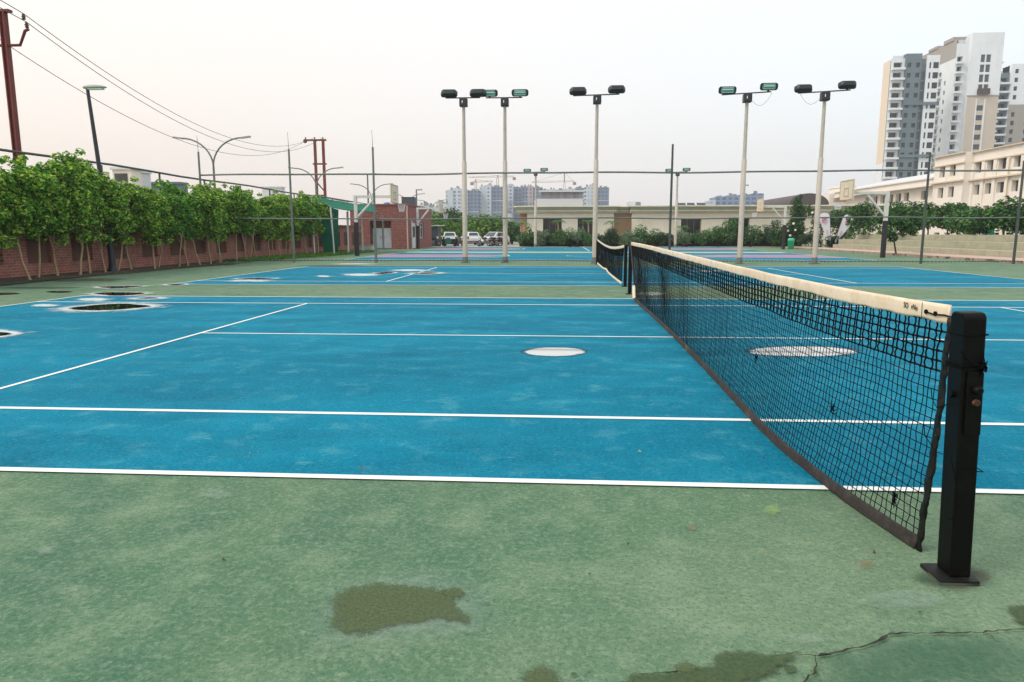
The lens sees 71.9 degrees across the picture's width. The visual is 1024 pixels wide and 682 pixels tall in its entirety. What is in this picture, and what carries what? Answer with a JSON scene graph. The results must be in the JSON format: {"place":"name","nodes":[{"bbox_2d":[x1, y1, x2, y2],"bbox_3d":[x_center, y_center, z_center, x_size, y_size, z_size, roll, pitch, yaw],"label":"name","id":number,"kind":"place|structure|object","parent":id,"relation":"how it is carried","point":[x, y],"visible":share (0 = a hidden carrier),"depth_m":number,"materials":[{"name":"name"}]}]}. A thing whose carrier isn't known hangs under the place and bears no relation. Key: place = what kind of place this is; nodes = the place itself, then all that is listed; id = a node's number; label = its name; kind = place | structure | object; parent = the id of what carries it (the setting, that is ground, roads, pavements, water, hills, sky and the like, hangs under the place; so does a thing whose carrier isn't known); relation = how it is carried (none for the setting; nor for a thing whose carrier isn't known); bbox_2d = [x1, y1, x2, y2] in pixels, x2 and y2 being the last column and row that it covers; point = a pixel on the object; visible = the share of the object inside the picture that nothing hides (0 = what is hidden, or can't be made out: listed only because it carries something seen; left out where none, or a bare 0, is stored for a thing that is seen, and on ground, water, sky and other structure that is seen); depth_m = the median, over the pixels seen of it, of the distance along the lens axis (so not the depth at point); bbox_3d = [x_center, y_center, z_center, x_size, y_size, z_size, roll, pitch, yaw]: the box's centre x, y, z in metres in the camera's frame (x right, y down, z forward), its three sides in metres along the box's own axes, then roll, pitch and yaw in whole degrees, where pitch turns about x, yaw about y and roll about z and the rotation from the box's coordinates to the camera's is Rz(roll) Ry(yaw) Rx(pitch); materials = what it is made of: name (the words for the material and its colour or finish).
{"place":"outdoors","nodes":[
{"label":"outdoors","id":0,"kind":"place"},
{"bbox_2d":[225,249,374,260],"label":"grass","id":1,"kind":"structure","parent":0,"point":[304,255],"depth_m":39.96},
{"bbox_2d":[436,242,530,246],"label":"parking ground","id":2,"kind":"structure","parent":0,"point":[515,244],"depth_m":79.17,"materials":[{"name":"concrete"}]},
{"bbox_2d":[431,211,459,242],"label":"car park tree","id":3,"kind":"object","parent":2,"relation":"on","point":[447,227],"visible":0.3,"depth_m":90.81,"materials":[{"name":"green plant"}]},
{"bbox_2d":[467,213,499,236],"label":"car park tree","id":4,"kind":"object","parent":2,"relation":"on","point":[479,224],"visible":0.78,"depth_m":91.95,"materials":[{"name":"green plant"}]},
{"bbox_2d":[513,205,893,245],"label":"cream building","id":5,"kind":"structure","parent":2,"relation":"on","point":[689,211],"depth_m":77.09,"materials":[{"name":"beige paint"}]},
{"bbox_2d":[0,247,1023,681],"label":"sports ground","id":6,"kind":"structure","parent":0,"point":[116,577],"depth_m":2.83,"materials":[{"name":"green paint"}]},
{"bbox_2d":[0,260,225,282],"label":"soil bed","id":7,"kind":"object","parent":6,"relation":"on","point":[35,277],"visible":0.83,"depth_m":23.34,"materials":[{"name":"soil"}]},
{"bbox_2d":[0,156,17,249],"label":"young tree","id":8,"kind":"object","parent":7,"relation":"on","point":[6,179],"visible":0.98,"depth_m":18.82,"materials":[{"name":"green plant"}]},
{"bbox_2d":[0,155,61,279],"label":"young tree","id":9,"kind":"object","parent":7,"relation":"on","point":[29,177],"visible":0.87,"depth_m":20.01,"materials":[{"name":"green plant"}]},
{"bbox_2d":[7,162,59,276],"bbox_3d":[-14.421,-3.587,21.011,1.745,3.471,2.165,0,9,3],"label":"young tree","id":10,"kind":"object","parent":7,"relation":"on","point":[37,165],"visible":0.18,"depth_m":21.08,"materials":[{"name":"green plant"}]},
{"bbox_2d":[33,161,78,275],"bbox_3d":[-14.175,-3.771,21.859,1.506,3.584,1.948,-2,9,-12],"label":"young tree","id":11,"kind":"object","parent":7,"relation":"on","point":[58,212],"visible":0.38,"depth_m":21.51,"materials":[{"name":"green plant"}]},
{"bbox_2d":[45,148,105,274],"bbox_3d":[-13.938,-4.126,22.585,1.660,4.067,2.148,-1,9,-8],"label":"young tree","id":12,"kind":"object","parent":7,"relation":"on","point":[74,171],"visible":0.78,"depth_m":22.08,"materials":[{"name":"green plant"}]},
{"bbox_2d":[65,161,111,272],"bbox_3d":[-14.145,-4.084,23.341,1.537,3.755,1.988,0,9,0],"label":"young tree","id":13,"kind":"object","parent":7,"relation":"on","point":[97,225],"visible":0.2,"depth_m":23.33,"materials":[{"name":"green plant"}]},
{"bbox_2d":[83,85,117,271],"bbox_3d":[-14.133,-5.556,24.412,0.780,6.323,0.400,1,9,4],"label":"street lamp","id":14,"kind":"object","parent":7,"relation":"on","point":[112,266],"visible":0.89,"depth_m":24.23,"materials":[{"name":"black"}]},
{"bbox_2d":[83,172,132,271],"bbox_3d":[-13.889,-4.069,24.104,1.434,3.488,1.865,0,9,2],"label":"young tree","id":15,"kind":"object","parent":7,"relation":"on","point":[108,193],"visible":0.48,"depth_m":23.90,"materials":[{"name":"green plant"}]},
{"bbox_2d":[99,182,136,270],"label":"young tree","id":16,"kind":"object","parent":7,"relation":"on","point":[123,227],"visible":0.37,"depth_m":24.73,"materials":[{"name":"green plant"}]},
{"bbox_2d":[111,176,153,268],"bbox_3d":[-13.956,-4.267,25.683,1.530,3.404,1.980,4,9,23],"label":"young tree","id":17,"kind":"object","parent":7,"relation":"on","point":[135,207],"visible":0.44,"depth_m":25.60,"materials":[{"name":"green plant"}]},
{"bbox_2d":[129,183,174,268],"bbox_3d":[-13.532,-4.313,26.596,1.482,3.224,1.917,1,9,7],"label":"young tree","id":18,"kind":"object","parent":7,"relation":"on","point":[156,208],"visible":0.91,"depth_m":26.29,"materials":[{"name":"green plant"}]},
{"bbox_2d":[131,188,179,266],"bbox_3d":[-13.800,-4.380,27.464,1.683,3.092,2.398,4,9,22],"label":"young tree","id":19,"kind":"object","parent":7,"relation":"on","point":[165,238],"visible":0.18,"depth_m":27.59,"materials":[{"name":"green plant"}]},
{"bbox_2d":[155,179,196,266],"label":"young tree","id":20,"kind":"object","parent":7,"relation":"on","point":[178,199],"visible":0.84,"depth_m":27.89,"materials":[{"name":"green plant"}]},
{"bbox_2d":[0,213,360,277],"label":"boundary wall","id":21,"kind":"structure","parent":7,"relation":"on","point":[67,256],"depth_m":27.15,"materials":[{"name":"red brick"}]},
{"bbox_2d":[172,194,204,265],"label":"young tree","id":22,"kind":"object","parent":7,"relation":"on","point":[194,204],"visible":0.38,"depth_m":29.16,"materials":[{"name":"green plant"}]},
{"bbox_2d":[183,184,219,264],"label":"young tree","id":23,"kind":"object","parent":7,"relation":"on","point":[205,216],"visible":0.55,"depth_m":29.82,"materials":[{"name":"green plant"}]},
{"bbox_2d":[190,181,227,263],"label":"young tree","id":24,"kind":"object","parent":7,"relation":"on","point":[218,209],"visible":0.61,"depth_m":30.36,"materials":[{"name":"green plant"}]},
{"bbox_2d":[205,183,241,261],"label":"young tree","id":25,"kind":"object","parent":7,"relation":"on","point":[231,210],"visible":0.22,"depth_m":32.48,"materials":[{"name":"green plant"}]},
{"bbox_2d":[211,193,235,262],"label":"young tree","id":26,"kind":"object","parent":7,"relation":"on","point":[224,232],"visible":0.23,"depth_m":31.85,"materials":[{"name":"green plant"}]},
{"bbox_2d":[0,263,239,285],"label":"damp patch","id":27,"kind":"object","parent":6,"relation":"on","point":[3,284],"visible":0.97,"depth_m":23.72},
{"bbox_2d":[221,185,258,261],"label":"young tree","id":28,"kind":"object","parent":6,"relation":"on","point":[239,201],"visible":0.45,"depth_m":33.31,"materials":[{"name":"green plant"}]},
{"bbox_2d":[313,195,378,251],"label":"shade canopy","id":29,"kind":"object","parent":6,"relation":"on","point":[326,239],"visible":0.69,"depth_m":46.38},
{"bbox_2d":[353,184,404,255],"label":"basketball hoop","id":30,"kind":"object","parent":6,"relation":"on","point":[393,196],"visible":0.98,"depth_m":41.80,"materials":[{"name":"white paint"}]},
{"bbox_2d":[350,204,431,248],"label":"brick shed","id":31,"kind":"structure","parent":6,"relation":"on","point":[399,234],"depth_m":60.66,"materials":[{"name":"brick"}]},
{"bbox_2d":[330,582,469,635],"bbox_3d":[-0.413,0.953,2.567,0.535,0.001,0.405,-2,9,-12],"label":"moss stain","id":32,"kind":"object","parent":6,"relation":"on","point":[374,606],"visible":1,"depth_m":2.54,"materials":[{"name":"plant"}]},
{"bbox_2d":[416,200,447,248],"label":"basketball hoop","id":33,"kind":"object","parent":6,"relation":"on","point":[440,207],"visible":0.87,"depth_m":61.40,"materials":[{"name":"white paint"}]},
{"bbox_2d":[441,89,486,262],"bbox_3d":[-2.129,-7.293,31.568,2.029,7.580,0.389,1,9,4],"label":"floodlight pole","id":34,"kind":"object","parent":6,"relation":"on","point":[453,94],"visible":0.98,"depth_m":31.36,"materials":[{"name":"metal"}]},
{"bbox_2d":[485,89,527,262],"bbox_3d":[-0.315,-7.386,31.929,2.109,7.652,0.366,1,9,4],"label":"floodlight pole","id":35,"kind":"object","parent":6,"relation":"on","point":[505,100],"visible":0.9,"depth_m":31.71,"materials":[{"name":"metal"}]},
{"bbox_2d":[0,296,1023,489],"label":"tennis court","id":36,"kind":"object","parent":6,"relation":"on","point":[443,361],"visible":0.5,"depth_m":6.03,"materials":[{"name":"blue paint"}]},
{"bbox_2d":[55,302,161,311],"bbox_3d":[-7.367,-0.619,12.902,2.334,0.001,2.230,5,10,31],"label":"chalk deposit","id":37,"kind":"object","parent":36,"relation":"on","point":[72,310],"visible":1,"depth_m":12.67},
{"bbox_2d":[69,303,149,309],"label":"puddle","id":38,"kind":"object","parent":37,"relation":"on","point":[109,306],"visible":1,"depth_m":12.81,"materials":[{"name":"green liquid"}]},
{"bbox_2d":[0,295,1023,493],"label":"court marking","id":39,"kind":"object","parent":36,"relation":"on","point":[1009,491],"visible":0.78,"depth_m":4.02,"materials":[{"name":"white paint"}]},
{"bbox_2d":[521,347,586,356],"bbox_3d":[0.477,0.121,8.052,0.851,0.001,0.818,1,9,4],"label":"damp patch","id":40,"kind":"object","parent":36,"relation":"on","point":[524,352],"visible":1,"depth_m":8.06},
{"bbox_2d":[526,348,584,355],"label":"puddle","id":41,"kind":"object","parent":40,"relation":"on","point":[555,351],"visible":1,"depth_m":8.05,"materials":[{"name":"white liquid"}]},
{"bbox_2d":[747,345,859,356],"bbox_3d":[3.329,0.115,8.073,1.455,0.001,0.954,1,9,4],"label":"damp patch","id":42,"kind":"object","parent":36,"relation":"on","point":[811,346],"visible":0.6,"depth_m":8.11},
{"bbox_2d":[750,346,856,355],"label":"puddle","id":43,"kind":"object","parent":42,"relation":"on","point":[807,350],"visible":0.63,"depth_m":8.04,"materials":[{"name":"grey liquid"}]},
{"bbox_2d":[522,664,560,681],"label":"moss stain","id":44,"kind":"object","parent":6,"relation":"on","point":[541,673],"visible":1,"depth_m":2.15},
{"bbox_2d":[419,247,759,250],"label":"basketball court","id":45,"kind":"object","parent":6,"relation":"on","point":[552,249],"visible":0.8,"depth_m":58.60,"materials":[{"name":"purple paint"}]},
{"bbox_2d":[427,248,748,249],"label":"basketball key","id":46,"kind":"object","parent":45,"relation":"on","point":[513,248],"visible":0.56,"depth_m":60.16,"materials":[{"name":"pink paint"}]},
{"bbox_2d":[569,85,624,263],"bbox_3d":[3.689,-7.244,31.058,2.409,7.628,0.389,1,9,4],"label":"floodlight pole","id":47,"kind":"object","parent":6,"relation":"on","point":[612,90],"visible":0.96,"depth_m":30.80,"materials":[{"name":"metal"}]},
{"bbox_2d":[176,266,1023,287],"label":"tennis court","id":48,"kind":"object","parent":6,"relation":"on","point":[600,276],"visible":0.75,"depth_m":21.65,"materials":[{"name":"blue paint"}]},
{"bbox_2d":[174,266,1023,287],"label":"court marking","id":49,"kind":"object","parent":48,"relation":"on","point":[668,282],"visible":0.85,"depth_m":19.74,"materials":[{"name":"white paint"}]},
{"bbox_2d":[197,132,1023,263],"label":"court fence","id":50,"kind":"object","parent":6,"relation":"on","point":[924,217],"visible":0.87,"depth_m":31.42,"materials":[{"name":"metal"}]},
{"bbox_2d":[354,253,875,260],"bbox_3d":[5.040,-5.024,41.762,26.500,0.001,12.800,1,9,4],"label":"basketball court","id":51,"kind":"object","parent":6,"relation":"on","point":[546,256],"visible":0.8,"depth_m":39.32,"materials":[{"name":"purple paint"}]},
{"bbox_2d":[370,254,841,257],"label":"basketball key","id":52,"kind":"object","parent":51,"relation":"on","point":[461,255],"visible":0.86,"depth_m":41.07,"materials":[{"name":"pink paint"}]},
{"bbox_2d":[621,245,627,286],"bbox_3d":[2.843,-1.895,17.808,0.145,1.050,0.155,1,9,4],"label":"net post","id":53,"kind":"object","parent":6,"relation":"on","point":[625,265],"visible":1,"depth_m":17.76,"materials":[{"name":"metal"}]},
{"bbox_2d":[597,239,623,283],"bbox_3d":[3.236,-2.895,24.215,0.065,1.058,12.917,1,9,4],"label":"tennis net","id":54,"kind":"object","parent":53,"relation":"attached to","point":[606,260],"visible":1,"depth_m":21.96,"materials":[{"name":"black"}]},
{"bbox_2d":[622,650,798,681],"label":"moss stain","id":55,"kind":"object","parent":6,"relation":"on","point":[738,666],"visible":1,"depth_m":2.17,"materials":[{"name":"plant"}]},
{"bbox_2d":[718,83,777,263],"bbox_3d":[10.013,-7.172,30.548,2.469,7.629,0.366,1,9,4],"label":"floodlight pole","id":56,"kind":"object","parent":6,"relation":"on","point":[731,90],"visible":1,"depth_m":30.34,"materials":[{"name":"metal"}]},
{"bbox_2d":[752,198,786,248],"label":"basketball hoop","id":57,"kind":"object","parent":6,"relation":"on","point":[760,205],"visible":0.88,"depth_m":58.39,"materials":[{"name":"white paint"}]},
{"bbox_2d":[794,81,855,263],"bbox_3d":[13.262,-7.176,30.415,2.549,7.673,0.389,1,9,4],"label":"floodlight pole","id":58,"kind":"object","parent":6,"relation":"on","point":[800,89],"visible":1,"depth_m":30.22,"materials":[{"name":"metal"}]},
{"bbox_2d":[833,179,889,257],"bbox_3d":[18.869,-6.673,38.696,2.796,4.170,1.714,-3,9,-16],"label":"basketball hoop","id":59,"kind":"object","parent":6,"relation":"on","point":[847,191],"visible":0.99,"depth_m":38.25,"materials":[{"name":"white paint"}]},
{"bbox_2d":[918,569,986,585],"bbox_3d":[1.733,0.920,2.770,0.429,0.001,0.280,-4,10,-26],"label":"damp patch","id":60,"kind":"object","parent":6,"relation":"on","point":[978,575],"visible":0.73,"depth_m":2.76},
{"bbox_2d":[920,311,988,585],"bbox_3d":[1.711,0.401,2.770,0.147,1.050,0.289,-1,9,4],"label":"net post","id":61,"kind":"object","parent":6,"relation":"on","point":[967,364],"visible":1,"depth_m":2.68,"materials":[{"name":"metal"}]},
{"bbox_2d":[630,242,951,551],"bbox_3d":[2.093,-0.609,9.130,0.200,1.172,12.965,1,9,4],"label":"tennis net","id":62,"kind":"object","parent":61,"relation":"attached to","point":[932,311],"visible":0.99,"depth_m":4.21,"materials":[{"name":"black"}]},
{"label":"damp patch","id":63,"kind":"structure","parent":6,"relation":"on","visible":0},
{"bbox_2d":[802,628,1023,655],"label":"crack","id":64,"kind":"object","parent":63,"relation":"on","point":[876,641],"visible":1,"depth_m":2.37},
{"bbox_2d":[0,0,1023,224],"label":"sky","id":65,"kind":"structure","parent":0,"point":[349,74],"materials":[{"name":"white"}]},
{"bbox_2d":[432,243,831,247],"bbox_3d":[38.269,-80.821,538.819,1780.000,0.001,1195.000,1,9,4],"label":"ground","id":66,"kind":"structure","parent":0,"point":[658,246],"depth_m":74.67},
{"bbox_2d":[0,9,29,169],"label":"power pole","id":67,"kind":"object","parent":66,"relation":"on","point":[6,45],"visible":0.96,"depth_m":23.86,"materials":[{"name":"red metal"}]},
{"bbox_2d":[109,167,141,186],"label":"house","id":68,"kind":"structure","parent":66,"relation":"on","point":[122,174],"depth_m":64.68,"materials":[{"name":"beige paint"}]},
{"bbox_2d":[0,148,352,224],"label":"rail fence","id":69,"kind":"object","parent":66,"relation":"on","point":[49,156],"visible":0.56,"depth_m":29.64,"materials":[{"name":"metal"}]},
{"bbox_2d":[303,137,326,198],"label":"twin pylon","id":70,"kind":"object","parent":66,"relation":"on","point":[323,163],"visible":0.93,"depth_m":65.22,"materials":[{"name":"red metal"}]},
{"bbox_2d":[446,186,479,217],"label":"distant tower","id":71,"kind":"structure","parent":66,"relation":"on","point":[454,197],"depth_m":598.00,"materials":[{"name":"grey"}]},
{"bbox_2d":[480,183,502,220],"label":"distant tower","id":72,"kind":"structure","parent":66,"relation":"on","point":[491,200],"depth_m":605.35,"materials":[{"name":"grey"}]},
{"bbox_2d":[502,184,522,225],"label":"distant tower","id":73,"kind":"structure","parent":66,"relation":"on","point":[514,196],"depth_m":633.29,"materials":[{"name":"grey"}]},
{"bbox_2d":[523,184,542,205],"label":"distant tower","id":74,"kind":"structure","parent":66,"relation":"on","point":[528,195],"depth_m":617.50,"materials":[{"name":"grey"}]},
{"bbox_2d":[537,190,583,205],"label":"pavilion","id":75,"kind":"structure","parent":66,"relation":"on","point":[561,197],"depth_m":150.70,"materials":[{"name":"grey"}]},
{"bbox_2d":[583,183,608,205],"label":"distant tower","id":76,"kind":"structure","parent":66,"relation":"on","point":[603,196],"depth_m":603.87,"materials":[{"name":"grey"}]},
{"bbox_2d":[634,223,662,244],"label":"shrub","id":77,"kind":"object","parent":66,"relation":"on","point":[643,237],"visible":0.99,"depth_m":70.69,"materials":[{"name":"green plant"}]},
{"bbox_2d":[515,230,801,246],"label":"hedge","id":78,"kind":"object","parent":66,"relation":"on","point":[733,243],"visible":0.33,"depth_m":71.36,"materials":[{"name":"green plant"}]},
{"bbox_2d":[719,217,738,246],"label":"shrub","id":79,"kind":"object","parent":66,"relation":"on","point":[729,225],"visible":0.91,"depth_m":69.81,"materials":[{"name":"green plant"}]},
{"bbox_2d":[704,191,763,204],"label":"building","id":80,"kind":"structure","parent":66,"relation":"on","point":[734,199],"depth_m":505.13,"materials":[{"name":"blue"}]},
{"bbox_2d":[743,224,767,246],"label":"shrub","id":81,"kind":"object","parent":66,"relation":"on","point":[752,231],"visible":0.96,"depth_m":70.03,"materials":[{"name":"green plant"}]},
{"bbox_2d":[754,193,828,204],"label":"arched hall","id":82,"kind":"structure","parent":66,"relation":"on","point":[808,198],"depth_m":123.37,"materials":[{"name":"beige paint"}]},
{"bbox_2d":[767,194,823,246],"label":"conifer tree","id":83,"kind":"object","parent":66,"relation":"on","point":[795,229],"visible":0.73,"depth_m":66.70,"materials":[{"name":"green plant"}]},
{"bbox_2d":[785,247,1023,263],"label":"kerb","id":84,"kind":"structure","parent":66,"relation":"on","point":[941,257],"depth_m":38.93,"materials":[{"name":"concrete"}]},
{"bbox_2d":[875,53,940,182],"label":"apartment tower","id":85,"kind":"structure","parent":66,"relation":"on","point":[909,102],"depth_m":230.10,"materials":[{"name":"beige"}]},
{"bbox_2d":[822,142,1023,234],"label":"school building","id":86,"kind":"structure","parent":66,"relation":"on","point":[984,190],"depth_m":99.56,"materials":[{"name":"beige"}]},
{"bbox_2d":[922,32,1004,173],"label":"apartment tower","id":87,"kind":"structure","parent":66,"relation":"on","point":[969,83],"depth_m":234.03,"materials":[{"name":"white concrete"}]},
{"bbox_2d":[994,64,1023,146],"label":"apartment tower","id":88,"kind":"structure","parent":66,"relation":"on","point":[1010,123],"depth_m":265.94,"materials":[{"name":"stone"}]},
{"bbox_2d":[829,206,860,237],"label":"terrace tree","id":89,"kind":"object","parent":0,"point":[834,222],"visible":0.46,"depth_m":62.58,"materials":[{"name":"green plant"}]},
{"bbox_2d":[800,247,1023,260],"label":"pavement","id":90,"kind":"structure","parent":0,"point":[985,257],"depth_m":40.33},
{"bbox_2d":[876,213,918,253],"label":"young tree","id":91,"kind":"object","parent":90,"relation":"on","point":[903,226],"visible":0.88,"depth_m":41.53,"materials":[{"name":"green plant"}]},
{"bbox_2d":[833,234,1023,257],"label":"bleacher steps","id":92,"kind":"structure","parent":90,"relation":"on","point":[983,245],"depth_m":43.36,"materials":[{"name":"concrete"}]},
{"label":"terrace","id":93,"kind":"structure","parent":0,"visible":0},
{"bbox_2d":[845,201,881,234],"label":"terrace tree","id":94,"kind":"object","parent":93,"relation":"on","point":[863,223],"visible":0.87,"depth_m":56.92,"materials":[{"name":"green plant"}]},
{"bbox_2d":[889,201,936,230],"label":"terrace tree","id":95,"kind":"object","parent":93,"relation":"on","point":[909,211],"visible":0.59,"depth_m":50.63,"materials":[{"name":"green plant"}]},
{"bbox_2d":[930,202,966,234],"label":"terrace tree","id":96,"kind":"object","parent":93,"relation":"on","point":[945,211],"visible":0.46,"depth_m":52.48,"materials":[{"name":"green plant"}]},
{"bbox_2d":[941,208,995,234],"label":"terrace tree","id":97,"kind":"object","parent":93,"relation":"on","point":[955,224],"visible":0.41,"depth_m":45.04,"materials":[{"name":"green plant"}]},
{"bbox_2d":[963,207,1003,234],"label":"terrace tree","id":98,"kind":"object","parent":93,"relation":"on","point":[974,228],"visible":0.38,"depth_m":43.04,"materials":[{"name":"green plant"}]},
{"bbox_2d":[974,195,1023,234],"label":"terrace tree","id":99,"kind":"object","parent":93,"relation":"on","point":[1000,212],"visible":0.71,"depth_m":41.73,"materials":[{"name":"green plant"}]},
{"label":"lawn","id":100,"kind":"structure","parent":0,"visible":0},
{"bbox_2d":[229,186,261,258],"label":"young tree","id":101,"kind":"object","parent":100,"relation":"on","point":[247,229],"visible":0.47,"depth_m":33.82,"materials":[{"name":"green plant"}]},
{"bbox_2d":[250,195,272,256],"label":"young tree","id":102,"kind":"object","parent":100,"relation":"on","point":[259,227],"visible":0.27,"depth_m":36.28,"materials":[{"name":"green plant"}]},
{"bbox_2d":[257,194,283,256],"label":"young tree","id":103,"kind":"object","parent":100,"relation":"on","point":[274,204],"visible":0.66,"depth_m":36.94,"materials":[{"name":"green plant"}]},
{"bbox_2d":[269,193,291,255],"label":"young tree","id":104,"kind":"object","parent":100,"relation":"on","point":[282,202],"visible":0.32,"depth_m":39.06,"materials":[{"name":"green plant"}]},
{"bbox_2d":[273,190,298,254],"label":"young tree","id":105,"kind":"object","parent":100,"relation":"on","point":[288,230],"visible":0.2,"depth_m":39.80,"materials":[{"name":"green plant"}]},
{"bbox_2d":[297,198,320,253],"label":"young tree","id":106,"kind":"object","parent":100,"relation":"on","point":[307,227],"visible":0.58,"depth_m":42.51,"materials":[{"name":"green plant"}]},
{"bbox_2d":[311,195,333,252],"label":"young tree","id":107,"kind":"object","parent":100,"relation":"on","point":[326,215],"visible":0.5,"depth_m":44.67,"materials":[{"name":"green plant"}]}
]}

